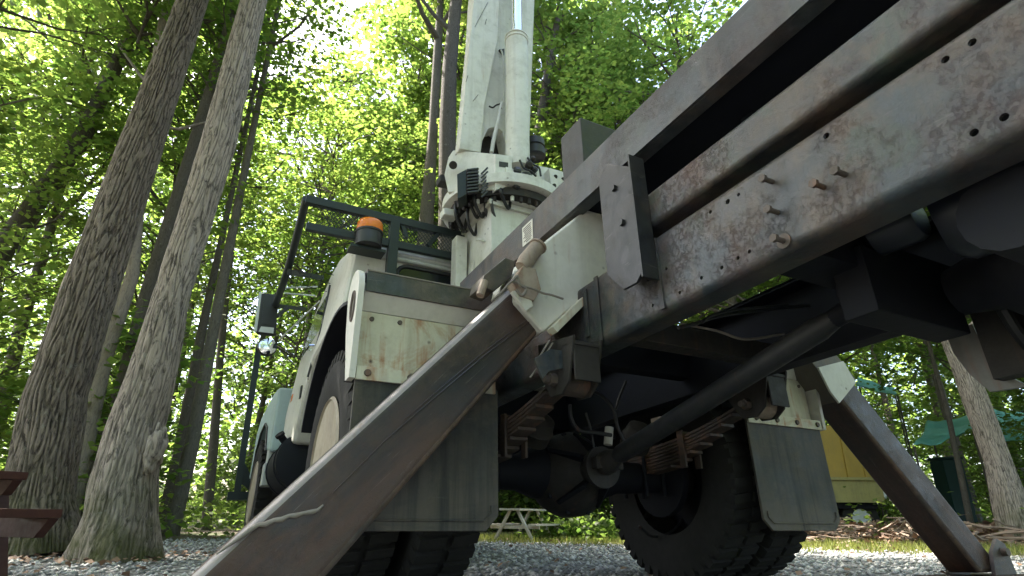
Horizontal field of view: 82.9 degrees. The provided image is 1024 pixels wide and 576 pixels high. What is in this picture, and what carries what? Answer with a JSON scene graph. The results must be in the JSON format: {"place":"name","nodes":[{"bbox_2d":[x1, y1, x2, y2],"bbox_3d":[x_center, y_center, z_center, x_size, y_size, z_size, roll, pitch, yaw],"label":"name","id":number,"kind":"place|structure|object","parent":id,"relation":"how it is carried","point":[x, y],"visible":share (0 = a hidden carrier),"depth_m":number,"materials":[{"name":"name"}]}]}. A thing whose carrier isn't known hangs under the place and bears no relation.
{"place":"outdoors","nodes":[
{"label":"outdoors","id":0,"kind":"place"},
{"bbox_2d":[1,0,1022,517],"label":"sky","id":1,"kind":"structure","parent":0,"point":[355,4],"materials":[{"name":"white"}]},
{"bbox_2d":[8,520,1023,575],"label":"ground","id":2,"kind":"structure","parent":0,"point":[194,534],"depth_m":4.51,"materials":[{"name":"grey gravel"}]},
{"bbox_2d":[0,365,11,385],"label":"sapling","id":3,"kind":"object","parent":2,"relation":"on","point":[2,383],"visible":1,"depth_m":6.89,"materials":[{"name":"green plant"}]},
{"bbox_2d":[0,471,62,575],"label":"picnic table","id":4,"kind":"object","parent":2,"relation":"on","point":[28,523],"visible":1,"depth_m":2.84,"materials":[{"name":"brown wood"}]},
{"bbox_2d":[0,222,76,464],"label":"sapling","id":5,"kind":"object","parent":2,"relation":"on","point":[17,311],"visible":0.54,"depth_m":8.87,"materials":[{"name":"green plant"}]},
{"bbox_2d":[0,112,97,277],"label":"broadleaf tree","id":6,"kind":"object","parent":2,"relation":"on","point":[12,185],"visible":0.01,"depth_m":33.11,"materials":[{"name":"green plant"}]},
{"bbox_2d":[0,0,126,297],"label":"broadleaf tree","id":7,"kind":"object","parent":2,"relation":"on","point":[20,22],"visible":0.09,"depth_m":21.05,"materials":[{"name":"green plant"}]},
{"bbox_2d":[0,176,142,469],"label":"broadleaf tree","id":8,"kind":"object","parent":2,"relation":"on","point":[34,328],"visible":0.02,"depth_m":32.34,"materials":[{"name":"green plant"}]},
{"bbox_2d":[0,0,152,320],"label":"broadleaf tree","id":9,"kind":"object","parent":2,"relation":"on","point":[25,76],"visible":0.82,"depth_m":9.70,"materials":[{"name":"green plant"}]},
{"bbox_2d":[0,0,168,426],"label":"broadleaf tree","id":10,"kind":"object","parent":2,"relation":"on","point":[4,289],"visible":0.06,"depth_m":22.42,"materials":[{"name":"green plant"}]},
{"bbox_2d":[0,0,206,443],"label":"broadleaf tree","id":11,"kind":"object","parent":2,"relation":"on","point":[21,338],"visible":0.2,"depth_m":10.99,"materials":[{"name":"green plant"}]},
{"bbox_2d":[0,299,211,494],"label":"sapling","id":12,"kind":"object","parent":2,"relation":"on","point":[105,410],"visible":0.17,"depth_m":8.37,"materials":[{"name":"green plant"}]},
{"bbox_2d":[4,0,208,556],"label":"broadleaf tree","id":13,"kind":"object","parent":2,"relation":"on","point":[46,442],"visible":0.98,"depth_m":5.16,"materials":[{"name":"brown plant"}]},
{"bbox_2d":[4,194,209,383],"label":"broadleaf tree","id":14,"kind":"object","parent":2,"relation":"on","point":[69,244],"visible":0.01,"depth_m":30.74,"materials":[{"name":"green plant"}]},
{"bbox_2d":[104,362,179,466],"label":"sapling","id":15,"kind":"object","parent":2,"relation":"on","point":[110,377],"depth_m":11.31,"materials":[{"name":"green plant"}]},
{"bbox_2d":[86,141,220,371],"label":"broadleaf tree","id":16,"kind":"object","parent":2,"relation":"on","point":[146,237],"visible":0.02,"depth_m":35.50,"materials":[{"name":"green plant"}]},
{"bbox_2d":[62,0,266,563],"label":"broadleaf tree","id":17,"kind":"object","parent":2,"relation":"on","point":[120,518],"visible":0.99,"depth_m":4.57,"materials":[{"name":"brown plant"}]},
{"bbox_2d":[0,0,332,270],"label":"broadleaf tree","id":18,"kind":"object","parent":2,"relation":"on","point":[16,216],"visible":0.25,"depth_m":11.36,"materials":[{"name":"green plant"}]},
{"bbox_2d":[0,0,345,363],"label":"broadleaf tree","id":19,"kind":"object","parent":2,"relation":"on","point":[169,163],"visible":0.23,"depth_m":11.69,"materials":[{"name":"green plant"}]},
{"bbox_2d":[80,38,279,420],"bbox_3d":[-15.741,-2.047,26.010,8.538,23.264,7.970,0,-21,0],"label":"broadleaf tree","id":20,"kind":"object","parent":2,"relation":"on","point":[153,227],"depth_m":26.00,"materials":[{"name":"green plant"}]},
{"bbox_2d":[81,0,310,515],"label":"broadleaf tree","id":21,"kind":"object","parent":2,"relation":"on","point":[162,239],"visible":0.46,"depth_m":9.64,"materials":[{"name":"brown plant"}]},
{"bbox_2d":[109,72,304,476],"bbox_3d":[-11.802,-0.991,21.579,6.283,18.121,7.295,-15,-26,33],"label":"broadleaf tree","id":22,"kind":"object","parent":2,"relation":"on","point":[188,329],"visible":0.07,"depth_m":21.24,"materials":[{"name":"green plant"}]},
{"bbox_2d":[73,0,376,512],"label":"broadleaf tree","id":23,"kind":"object","parent":2,"relation":"on","point":[114,330],"visible":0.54,"depth_m":10.43,"materials":[{"name":"green plant"}]},
{"bbox_2d":[192,419,258,527],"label":"sapling","id":24,"kind":"object","parent":2,"relation":"on","point":[223,489],"visible":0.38,"depth_m":14.96,"materials":[{"name":"green plant"}]},
{"bbox_2d":[159,11,309,531],"bbox_3d":[-6.702,-2.195,11.906,2.340,13.389,4.170,0,-21,0],"label":"broadleaf tree","id":25,"kind":"object","parent":2,"relation":"on","point":[188,398],"visible":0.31,"depth_m":10.92,"materials":[{"name":"brown plant"}]},
{"bbox_2d":[162,1,314,536],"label":"broadleaf tree","id":26,"kind":"object","parent":2,"relation":"on","point":[188,456],"visible":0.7,"depth_m":9.75,"materials":[{"name":"brown plant"}]},
{"bbox_2d":[200,65,303,530],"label":"broadleaf tree","id":27,"kind":"object","parent":2,"relation":"on","point":[210,476],"visible":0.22,"depth_m":12.81,"materials":[{"name":"brown plant"}]},
{"bbox_2d":[189,166,363,519],"bbox_3d":[-9.213,1.398,22.813,6.447,14.633,6.710,-9,-23,23],"label":"broadleaf tree","id":28,"kind":"object","parent":2,"relation":"on","point":[260,412],"visible":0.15,"depth_m":21.85,"materials":[{"name":"green plant"}]},
{"bbox_2d":[264,356,296,404],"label":"sapling","id":29,"kind":"object","parent":2,"relation":"on","point":[285,372],"depth_m":14.53,"materials":[{"name":"green plant"}]},
{"bbox_2d":[253,194,349,392],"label":"broadleaf tree","id":30,"kind":"object","parent":2,"relation":"on","point":[293,333],"depth_m":30.95,"materials":[{"name":"green plant"}]},
{"bbox_2d":[189,85,423,401],"bbox_3d":[-5.011,-0.091,14.744,5.608,11.541,5.726,0,-21,0],"label":"broadleaf tree","id":31,"kind":"object","parent":2,"relation":"on","point":[286,223],"visible":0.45,"depth_m":14.90,"materials":[{"name":"green plant"}]},
{"bbox_2d":[230,41,421,390],"bbox_3d":[-5.940,-0.902,19.172,7.223,16.284,6.375,11,-24,-25],"label":"broadleaf tree","id":32,"kind":"object","parent":2,"relation":"on","point":[365,77],"visible":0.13,"depth_m":19.47,"materials":[{"name":"green plant"}]},
{"bbox_2d":[278,131,397,346],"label":"broadleaf tree","id":33,"kind":"object","parent":2,"relation":"on","point":[344,222],"depth_m":24.07,"materials":[{"name":"green plant"}]},
{"bbox_2d":[305,0,464,293],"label":"broadleaf tree","id":34,"kind":"object","parent":2,"relation":"on","point":[392,52],"visible":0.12,"depth_m":23.49,"materials":[{"name":"green plant"}]},
{"bbox_2d":[334,81,456,255],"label":"broadleaf tree","id":35,"kind":"object","parent":2,"relation":"on","point":[384,163],"visible":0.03,"depth_m":20.67,"materials":[{"name":"green plant"}]},
{"bbox_2d":[348,0,462,243],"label":"broadleaf tree","id":36,"kind":"object","parent":2,"relation":"on","point":[388,71],"visible":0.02,"depth_m":28.75,"materials":[{"name":"green plant"}]},
{"bbox_2d":[378,0,467,247],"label":"broadleaf tree","id":37,"kind":"object","parent":2,"relation":"on","point":[426,215],"visible":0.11,"depth_m":15.68,"materials":[{"name":"grey plant"}]},
{"bbox_2d":[389,86,460,240],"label":"broadleaf tree","id":38,"kind":"object","parent":2,"relation":"on","point":[406,109],"depth_m":23.16,"materials":[{"name":"green plant"}]},
{"bbox_2d":[337,0,555,244],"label":"broadleaf tree","id":39,"kind":"object","parent":2,"relation":"on","point":[384,22],"visible":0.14,"depth_m":21.69,"materials":[{"name":"green plant"}]},
{"bbox_2d":[353,110,543,513],"bbox_3d":[-1.395,0.242,15.660,6.106,11.650,5.738,-12,-25,29],"label":"broadleaf tree","id":40,"kind":"object","parent":2,"relation":"on","point":[412,209],"visible":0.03,"depth_m":15.50,"materials":[{"name":"green plant"}]},
{"bbox_2d":[411,0,541,251],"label":"broadleaf tree","id":41,"kind":"object","parent":2,"relation":"on","point":[447,118],"visible":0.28,"depth_m":14.79,"materials":[{"name":"brown plant"}]},
{"bbox_2d":[380,0,573,183],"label":"broadleaf tree","id":42,"kind":"object","parent":2,"relation":"on","point":[432,19],"depth_m":22.35,"materials":[{"name":"green plant"}]},
{"bbox_2d":[0,257,1023,520],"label":"woods","id":43,"kind":"object","parent":2,"relation":"on","point":[228,419],"visible":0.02,"depth_m":40.69,"materials":[{"name":"green plant"}]},
{"bbox_2d":[8,536,1021,575],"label":"fallen leaves","id":44,"kind":"object","parent":2,"relation":"on","point":[103,561],"visible":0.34,"depth_m":3.90,"materials":[{"name":"brown plant"}]},
{"bbox_2d":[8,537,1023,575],"bbox_3d":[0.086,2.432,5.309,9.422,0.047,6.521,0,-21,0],"label":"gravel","id":45,"kind":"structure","parent":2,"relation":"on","point":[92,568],"depth_m":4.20,"materials":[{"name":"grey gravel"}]},
{"bbox_2d":[495,491,544,530],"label":"sapling","id":46,"kind":"object","parent":2,"relation":"on","point":[510,516],"visible":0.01,"depth_m":13.83,"materials":[{"name":"green plant"}]},
{"bbox_2d":[490,490,553,531],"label":"sapling","id":47,"kind":"object","parent":2,"relation":"on","point":[500,512],"visible":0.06,"depth_m":12.92,"materials":[{"name":"green plant"}]},
{"bbox_2d":[490,508,560,541],"bbox_3d":[0.177,3.423,8.383,0.800,0.433,0.920,-10,-24,25],"label":"picnic table","id":48,"kind":"object","parent":2,"relation":"on","point":[519,526],"visible":0.84,"depth_m":8.16,"materials":[{"name":"grey wood"}]},
{"bbox_2d":[498,490,587,532],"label":"sapling","id":49,"kind":"object","parent":2,"relation":"on","point":[508,505],"depth_m":12.80,"materials":[{"name":"green plant"}]},
{"bbox_2d":[463,0,634,128],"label":"broadleaf tree","id":50,"kind":"object","parent":2,"relation":"on","point":[574,6],"depth_m":24.45,"materials":[{"name":"green plant"}]},
{"bbox_2d":[78,433,1023,538],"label":"undergrowth","id":51,"kind":"object","parent":2,"relation":"on","point":[192,510],"visible":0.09,"depth_m":9.15,"materials":[{"name":"green plant"}]},
{"bbox_2d":[501,495,603,529],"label":"sapling","id":52,"kind":"object","parent":2,"relation":"on","point":[551,518],"visible":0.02,"depth_m":14.39,"materials":[{"name":"green plant"}]},
{"bbox_2d":[458,0,669,531],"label":"broadleaf tree","id":53,"kind":"object","parent":2,"relation":"on","point":[546,82],"visible":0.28,"depth_m":16.86,"materials":[{"name":"green plant"}]},
{"bbox_2d":[507,508,623,540],"bbox_3d":[1.067,3.590,8.760,2.315,0.492,1.685,0,-21,0],"label":"weed clump","id":54,"kind":"object","parent":2,"relation":"on","point":[580,528],"visible":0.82,"depth_m":8.48,"materials":[{"name":"green plant"}]},
{"bbox_2d":[530,4,611,168],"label":"broadleaf tree","id":55,"kind":"object","parent":2,"relation":"on","point":[553,13],"visible":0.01,"depth_m":21.20,"materials":[{"name":"green plant"}]},
{"bbox_2d":[575,497,616,529],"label":"sapling","id":56,"kind":"object","parent":2,"relation":"on","point":[603,507],"visible":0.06,"depth_m":13.97,"materials":[{"name":"green plant"}]},
{"bbox_2d":[530,0,662,171],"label":"broadleaf tree","id":57,"kind":"object","parent":2,"relation":"on","point":[551,110],"visible":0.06,"depth_m":16.45,"materials":[{"name":"green plant"}]},
{"bbox_2d":[190,0,1023,575],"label":"crane truck","id":58,"kind":"object","parent":2,"relation":"on","point":[526,336],"visible":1,"depth_m":2.15,"materials":[{"name":"metal"}]},
{"bbox_2d":[530,25,777,325],"bbox_3d":[3.297,-1.127,14.803,6.072,13.643,6.293,0,-21,0],"label":"broadleaf tree","id":59,"kind":"object","parent":2,"relation":"on","point":[621,58],"visible":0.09,"depth_m":15.15,"materials":[{"name":"green plant"}]},
{"bbox_2d":[559,0,776,323],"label":"broadleaf tree","id":60,"kind":"object","parent":2,"relation":"on","point":[676,49],"visible":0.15,"depth_m":13.47,"materials":[{"name":"green plant"}]},
{"bbox_2d":[633,4,787,324],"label":"broadleaf tree","id":61,"kind":"object","parent":2,"relation":"on","point":[671,69],"visible":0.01,"depth_m":20.74,"materials":[{"name":"green plant"}]},
{"bbox_2d":[478,531,1023,557],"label":"grass","id":62,"kind":"structure","parent":2,"relation":"on","point":[1015,549],"depth_m":7.13,"materials":[{"name":"green plant"}]},
{"bbox_2d":[674,275,861,382],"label":"broadleaf tree","id":63,"kind":"object","parent":2,"relation":"on","point":[778,278],"visible":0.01,"depth_m":13.89,"materials":[{"name":"green plant"}]},
{"bbox_2d":[787,277,855,421],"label":"broadleaf tree","id":64,"kind":"object","parent":2,"relation":"on","point":[851,358],"depth_m":30.53,"materials":[{"name":"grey plant"}]},
{"bbox_2d":[752,276,910,378],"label":"broadleaf tree","id":65,"kind":"object","parent":2,"relation":"on","point":[865,367],"visible":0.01,"depth_m":20.76,"materials":[{"name":"green plant"}]},
{"bbox_2d":[809,426,886,536],"bbox_3d":[5.407,3.830,11.391,2.720,1.950,2.030,0,-21,0],"label":"box trailer","id":66,"kind":"object","parent":2,"relation":"on","point":[862,489],"visible":0.09,"depth_m":10.46,"materials":[{"name":"yellow paint"}]},
{"bbox_2d":[825,384,899,515],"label":"sapling","id":67,"kind":"object","parent":2,"relation":"on","point":[886,416],"visible":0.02,"depth_m":15.51,"materials":[{"name":"green plant"}]},
{"bbox_2d":[839,337,923,454],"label":"broadleaf tree","id":68,"kind":"object","parent":2,"relation":"on","point":[884,401],"visible":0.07,"depth_m":28.66,"materials":[{"name":"green plant"}]},
{"bbox_2d":[856,377,913,520],"bbox_3d":[8.706,3.694,13.345,0.778,3.689,2.298,-13,-25,31],"label":"tarp shelter","id":69,"kind":"object","parent":2,"relation":"on","point":[863,384],"visible":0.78,"depth_m":13.59,"materials":[{"name":"fabric"}]},
{"bbox_2d":[837,404,934,523],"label":"sapling","id":70,"kind":"object","parent":2,"relation":"on","point":[879,512],"visible":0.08,"depth_m":14.15,"materials":[{"name":"green plant"}]},
{"bbox_2d":[840,337,951,484],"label":"broadleaf tree","id":71,"kind":"object","parent":2,"relation":"on","point":[891,402],"visible":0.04,"depth_m":33.04,"materials":[{"name":"green plant"}]},
{"bbox_2d":[854,207,973,522],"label":"broadleaf tree","id":72,"kind":"object","parent":2,"relation":"on","point":[932,357],"visible":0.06,"depth_m":11.79,"materials":[{"name":"green plant"}]},
{"bbox_2d":[805,519,1023,545],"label":"leaf litter","id":73,"kind":"object","parent":2,"relation":"on","point":[881,537],"visible":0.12,"depth_m":8.68,"materials":[{"name":"brown plant"}]},
{"bbox_2d":[806,514,1023,546],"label":"brush pile","id":74,"kind":"object","parent":2,"relation":"on","point":[899,530],"visible":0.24,"depth_m":8.33,"materials":[{"name":"brown wood"}]},
{"bbox_2d":[888,336,953,456],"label":"broadleaf tree","id":75,"kind":"object","parent":2,"relation":"on","point":[928,380],"visible":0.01,"depth_m":20.17,"materials":[{"name":"green plant"}]},
{"bbox_2d":[882,318,982,522],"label":"broadleaf tree","id":76,"kind":"object","parent":2,"relation":"on","point":[944,417],"depth_m":15.04,"materials":[{"name":"grey plant"}]},
{"bbox_2d":[862,335,1005,465],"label":"broadleaf tree","id":77,"kind":"object","parent":2,"relation":"on","point":[917,401],"visible":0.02,"depth_m":28.77,"materials":[{"name":"green plant"}]},
{"bbox_2d":[913,415,987,487],"bbox_3d":[8.828,3.547,11.416,0.882,2.551,2.829,-19,-29,41],"label":"tarp shelter","id":78,"kind":"object","parent":2,"relation":"on","point":[935,433],"visible":0.66,"depth_m":11.47,"materials":[{"name":"fabric"}]},
{"bbox_2d":[927,457,979,535],"bbox_3d":[8.782,4.148,11.509,0.440,1.500,0.440,0,-21,0],"label":"storage bin","id":79,"kind":"object","parent":2,"relation":"on","point":[944,473],"visible":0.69,"depth_m":11.47,"materials":[{"name":"teal plastic"}]},
{"bbox_2d":[890,315,1023,494],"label":"broadleaf tree","id":80,"kind":"object","parent":2,"relation":"on","point":[916,341],"visible":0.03,"depth_m":17.41,"materials":[{"name":"green plant"}]},
{"bbox_2d":[895,365,1023,522],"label":"sapling","id":81,"kind":"object","parent":2,"relation":"on","point":[941,450],"visible":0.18,"depth_m":15.46,"materials":[{"name":"green plant"}]},
{"bbox_2d":[909,389,1023,521],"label":"sapling","id":82,"kind":"object","parent":2,"relation":"on","point":[965,437],"visible":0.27,"depth_m":13.77,"materials":[{"name":"green plant"}]},
{"bbox_2d":[923,206,1023,536],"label":"broadleaf tree","id":83,"kind":"object","parent":2,"relation":"on","point":[1005,490],"visible":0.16,"depth_m":8.83,"materials":[{"name":"brown plant"}]},
{"bbox_2d":[925,209,1023,439],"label":"broadleaf tree","id":84,"kind":"object","parent":2,"relation":"on","point":[1012,433],"depth_m":9.67,"materials":[{"name":"green plant"}]},
{"bbox_2d":[965,315,1023,478],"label":"broadleaf tree","id":85,"kind":"object","parent":2,"relation":"on","point":[1008,422],"visible":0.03,"depth_m":10.63,"materials":[{"name":"green plant"}]},
{"bbox_2d":[992,377,1023,481],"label":"sapling","id":86,"kind":"object","parent":2,"relation":"on","point":[1018,393],"visible":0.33,"depth_m":10.65,"materials":[{"name":"green plant"}]},
{"bbox_2d":[994,409,1023,440],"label":"tarp shelter","id":87,"kind":"object","parent":2,"relation":"on","point":[1001,420],"visible":0.25,"depth_m":12.38,"materials":[{"name":"fabric"}]},
{"bbox_2d":[1005,399,1023,430],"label":"sapling","id":88,"kind":"object","parent":2,"relation":"on","point":[1007,418],"visible":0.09,"depth_m":12.18,"materials":[{"name":"green plant"}]}
]}

